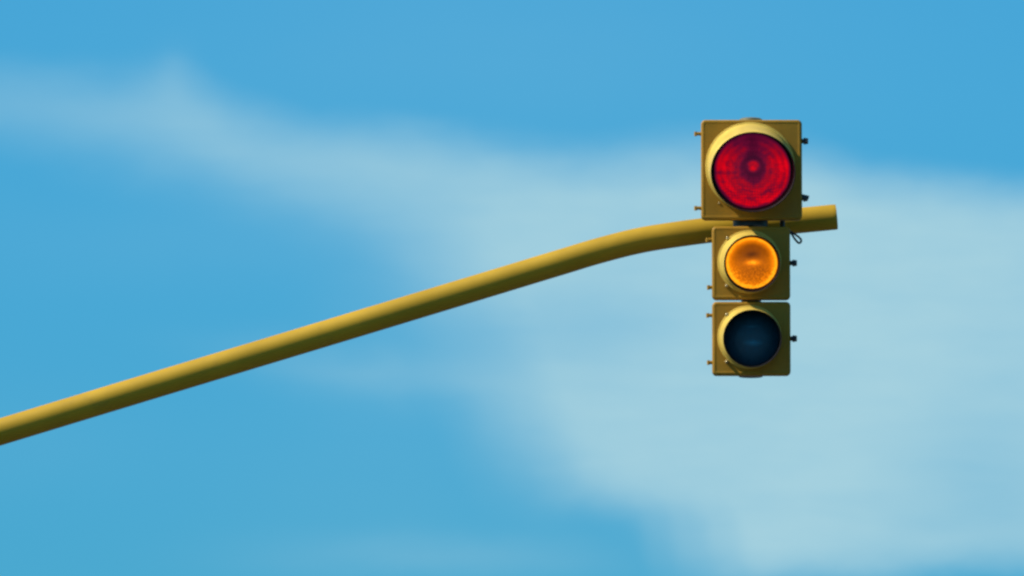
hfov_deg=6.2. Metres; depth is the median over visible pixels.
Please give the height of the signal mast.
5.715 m
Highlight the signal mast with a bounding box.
[0,205,837,445]
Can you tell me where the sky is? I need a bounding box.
[0,0,1023,575]
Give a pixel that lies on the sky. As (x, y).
(181, 181)
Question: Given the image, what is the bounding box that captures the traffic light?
[694,117,808,377]
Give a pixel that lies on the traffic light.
(751, 177)

